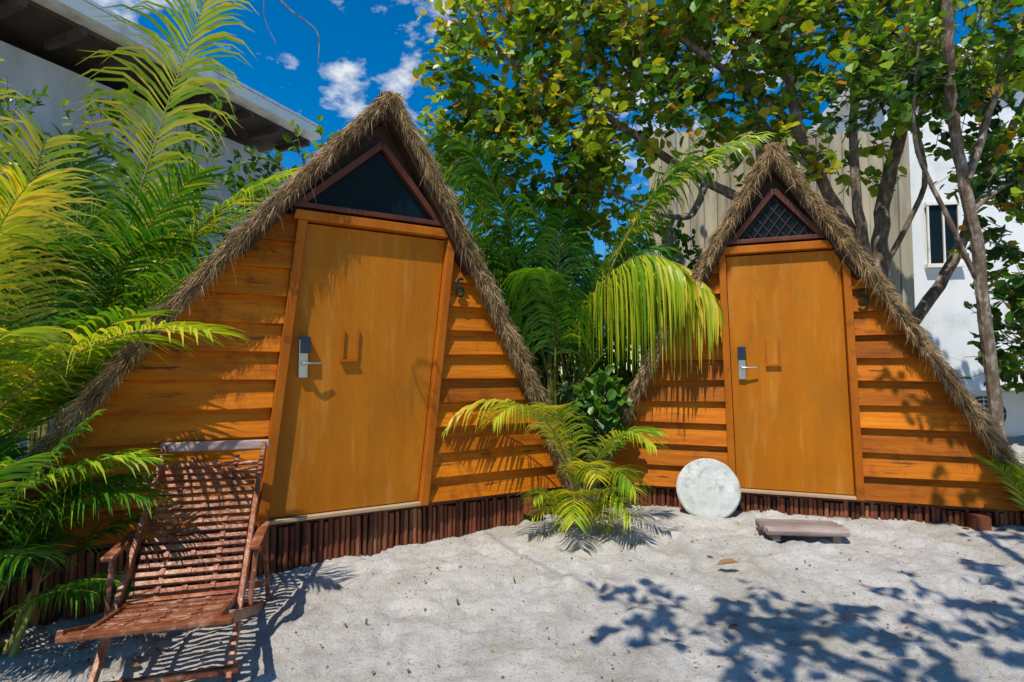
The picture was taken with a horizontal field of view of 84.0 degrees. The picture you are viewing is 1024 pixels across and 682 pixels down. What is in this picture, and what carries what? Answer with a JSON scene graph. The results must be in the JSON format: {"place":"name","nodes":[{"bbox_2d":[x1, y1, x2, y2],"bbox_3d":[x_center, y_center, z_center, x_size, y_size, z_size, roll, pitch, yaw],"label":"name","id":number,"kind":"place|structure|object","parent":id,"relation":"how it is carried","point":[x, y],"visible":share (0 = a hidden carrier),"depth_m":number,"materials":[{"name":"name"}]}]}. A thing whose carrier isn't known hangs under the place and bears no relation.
{"place":"outdoors","nodes":[
{"label":"outdoors","id":0,"kind":"place"},
{"bbox_2d":[0,372,1023,681],"bbox_3d":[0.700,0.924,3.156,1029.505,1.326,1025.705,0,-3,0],"label":"ground","id":1,"kind":"structure","parent":0,"point":[790,626],"depth_m":2.99,"materials":[{"name":"white sand"}]},
{"bbox_2d":[0,409,179,656],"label":"areca palm","id":2,"kind":"object","parent":1,"relation":"on","point":[17,556],"visible":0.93,"depth_m":2.76,"materials":[{"name":"green plant"}]},
{"bbox_2d":[0,109,247,467],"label":"areca palm","id":3,"kind":"object","parent":1,"relation":"on","point":[44,371],"visible":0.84,"depth_m":3.25,"materials":[{"name":"green plant"}]},
{"bbox_2d":[0,40,282,460],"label":"walls","id":4,"kind":"structure","parent":1,"relation":"on","point":[24,71],"depth_m":8.28,"materials":[{"name":"grey paint"}]},
{"bbox_2d":[0,0,309,152],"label":"soffit beams","id":5,"kind":"structure","parent":4,"relation":"on","point":[37,29],"depth_m":8.45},
{"bbox_2d":[32,0,320,140],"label":"roof slab","id":6,"kind":"structure","parent":5,"relation":"on","point":[84,13],"depth_m":8.58,"materials":[{"name":"grey concrete"}]},
{"bbox_2d":[0,0,298,482],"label":"areca palm","id":7,"kind":"object","parent":1,"relation":"on","point":[141,275],"visible":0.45,"depth_m":4.90,"materials":[{"name":"green plant"}]},
{"bbox_2d":[55,439,270,681],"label":"wooden lounge chair","id":8,"kind":"object","parent":1,"relation":"on","point":[158,608],"visible":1,"depth_m":2.83,"materials":[{"name":"brown wood"}]},
{"bbox_2d":[263,0,319,63],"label":"overhanging tree","id":9,"kind":"object","parent":1,"relation":"on","point":[287,7],"visible":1,"depth_m":3.10,"materials":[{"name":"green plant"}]},
{"bbox_2d":[0,88,590,633],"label":"frame cabin","id":10,"kind":"object","parent":1,"relation":"on","point":[370,356],"visible":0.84,"depth_m":3.88,"materials":[{"name":"paint"}]},
{"bbox_2d":[269,224,444,517],"bbox_3d":[-1.044,0.185,3.999,1.212,1.930,0.050,2,-3,-30],"label":"door","id":11,"kind":"structure","parent":10,"relation":"in","point":[352,434],"depth_m":3.96,"materials":[{"name":"paint"}]},
{"bbox_2d":[292,142,441,226],"bbox_3d":[-0.984,-1.150,4.043,1.075,0.550,0.056,2,-3,-30],"label":"window frame","id":12,"kind":"structure","parent":10,"relation":"in","point":[303,203],"depth_m":4.03,"materials":[{"name":"brown wood"}]},
{"bbox_2d":[309,153,430,219],"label":"window glass","id":13,"kind":"structure","parent":10,"relation":"in","point":[374,186],"depth_m":4.07,"materials":[{"name":"black glass"}]},
{"bbox_2d":[0,59,702,458],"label":"background hedge","id":14,"kind":"object","parent":1,"relation":"on","point":[276,159],"visible":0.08,"depth_m":6.91,"materials":[{"name":"green plant"}]},
{"bbox_2d":[365,575,514,624],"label":"seedlings","id":15,"kind":"object","parent":1,"relation":"on","point":[456,600],"visible":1,"depth_m":3.12,"materials":[{"name":"green plant"}]},
{"bbox_2d":[7,511,1006,681],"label":"leaf litter","id":16,"kind":"object","parent":1,"relation":"on","point":[725,561],"visible":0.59,"depth_m":2.81,"materials":[{"name":"brown plant"}]},
{"bbox_2d":[22,515,1023,680],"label":"pebbles","id":17,"kind":"object","parent":1,"relation":"on","point":[502,676],"visible":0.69,"depth_m":3.04,"materials":[{"name":"grey stone"}]},
{"bbox_2d":[442,398,674,535],"bbox_3d":[0.312,0.931,4.206,1.782,1.009,0.955,0,-3,0],"label":"young palm","id":18,"kind":"object","parent":1,"relation":"on","point":[570,509],"visible":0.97,"depth_m":4.17,"materials":[{"name":"green plant"}]},
{"bbox_2d":[552,364,636,502],"bbox_3d":[0.690,0.828,4.922,0.747,1.258,0.776,0,-3,0],"label":"green shrub","id":19,"kind":"object","parent":1,"relation":"on","point":[598,386],"visible":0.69,"depth_m":4.78,"materials":[{"name":"green plant"}]},
{"bbox_2d":[534,290,656,436],"bbox_3d":[-0.019,0.467,8.587,5.266,2.687,0.055,0,-3,0],"label":"bamboo fence","id":20,"kind":"object","parent":1,"relation":"on","point":[597,340],"depth_m":8.57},
{"bbox_2d":[428,131,776,488],"bbox_3d":[0.501,-0.158,5.898,4.158,3.662,3.455,0,-3,0],"label":"coconut palm","id":21,"kind":"object","parent":1,"relation":"on","point":[554,321],"visible":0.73,"depth_m":5.19,"materials":[{"name":"green plant"}]},
{"bbox_2d":[676,458,740,517],"bbox_3d":[1.600,1.210,4.643,0.500,0.500,0.050,-1,-22,12],"label":"round cement slab","id":22,"kind":"object","parent":1,"relation":"on","point":[707,487],"depth_m":4.62,"materials":[{"name":"white concrete"}]},
{"bbox_2d":[412,0,1023,324],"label":"sea grape tree","id":23,"kind":"object","parent":1,"relation":"on","point":[592,161],"visible":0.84,"depth_m":6.73,"materials":[{"name":"green plant"}]},
{"bbox_2d":[649,130,914,313],"bbox_3d":[4.300,-0.766,9.070,4.200,5.250,0.134,0,-3,0],"label":"panel fence","id":24,"kind":"object","parent":1,"relation":"on","point":[704,222],"visible":0.15,"depth_m":9.10,"materials":[{"name":"beige wood"}]},
{"bbox_2d":[582,140,1023,530],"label":"frame cabin","id":25,"kind":"object","parent":1,"relation":"on","point":[827,383],"visible":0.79,"depth_m":4.57,"materials":[{"name":"paint"}]},
{"bbox_2d":[738,197,813,239],"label":"window glass","id":26,"kind":"structure","parent":25,"relation":"in","point":[797,229],"depth_m":4.71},
{"bbox_2d":[728,188,824,245],"bbox_3d":[2.172,-1.037,4.689,0.742,0.443,0.055,-1,-3,20],"label":"window frame","id":27,"kind":"structure","parent":25,"relation":"in","point":[775,192],"depth_m":4.67,"materials":[{"name":"brown wood"}]},
{"bbox_2d":[726,250,853,494],"bbox_3d":[2.248,0.244,4.650,0.900,1.930,0.050,-1,-3,20],"label":"door","id":28,"kind":"structure","parent":25,"relation":"in","point":[792,431],"depth_m":4.62,"materials":[{"name":"paint"}]},
{"bbox_2d":[755,519,850,542],"bbox_3d":[2.041,1.335,4.020,0.572,0.102,0.284,0,-3,5],"label":"log doorstep","id":29,"kind":"object","parent":1,"relation":"on","point":[774,529],"visible":1,"depth_m":3.93,"materials":[{"name":"beige wood"}]},
{"bbox_2d":[788,0,1023,445],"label":"sea grape tree","id":30,"kind":"object","parent":1,"relation":"on","point":[941,85],"visible":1,"depth_m":5.52,"materials":[{"name":"green plant"}]},
{"bbox_2d":[814,77,1023,389],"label":"walls","id":31,"kind":"structure","parent":1,"relation":"on","point":[949,321],"depth_m":9.33,"materials":[{"name":"white paint"}]},
{"bbox_2d":[807,44,995,143],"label":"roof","id":32,"kind":"structure","parent":31,"relation":"on","point":[844,108],"depth_m":10.99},
{"bbox_2d":[924,201,965,267],"bbox_3d":[7.084,-1.746,9.333,0.560,1.085,0.100,0,-3,8],"label":"window frame","id":33,"kind":"object","parent":31,"relation":"attached to","point":[938,265],"depth_m":9.32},
{"bbox_2d":[926,205,957,263],"bbox_3d":[7.091,-1.751,9.383,0.450,1.000,0.060,0,-3,8],"label":"window pane","id":34,"kind":"object","parent":33,"relation":"in","point":[936,238],"visible":0.71,"depth_m":9.36,"materials":[{"name":"black glass"}]},
{"bbox_2d":[969,390,1023,436],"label":"air conditioner unit","id":35,"kind":"object","parent":1,"relation":"on","point":[1013,405],"visible":0.22,"depth_m":6.28,"materials":[{"name":"white plastic"}]},
{"bbox_2d":[975,452,1023,509],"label":"young palm","id":36,"kind":"object","parent":1,"relation":"on","point":[1018,475],"visible":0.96,"depth_m":3.95,"materials":[{"name":"green plant"}]},
{"bbox_2d":[92,0,1023,371],"label":"sky","id":37,"kind":"structure","parent":0,"point":[368,47],"materials":[{"name":"blue"}]}
]}

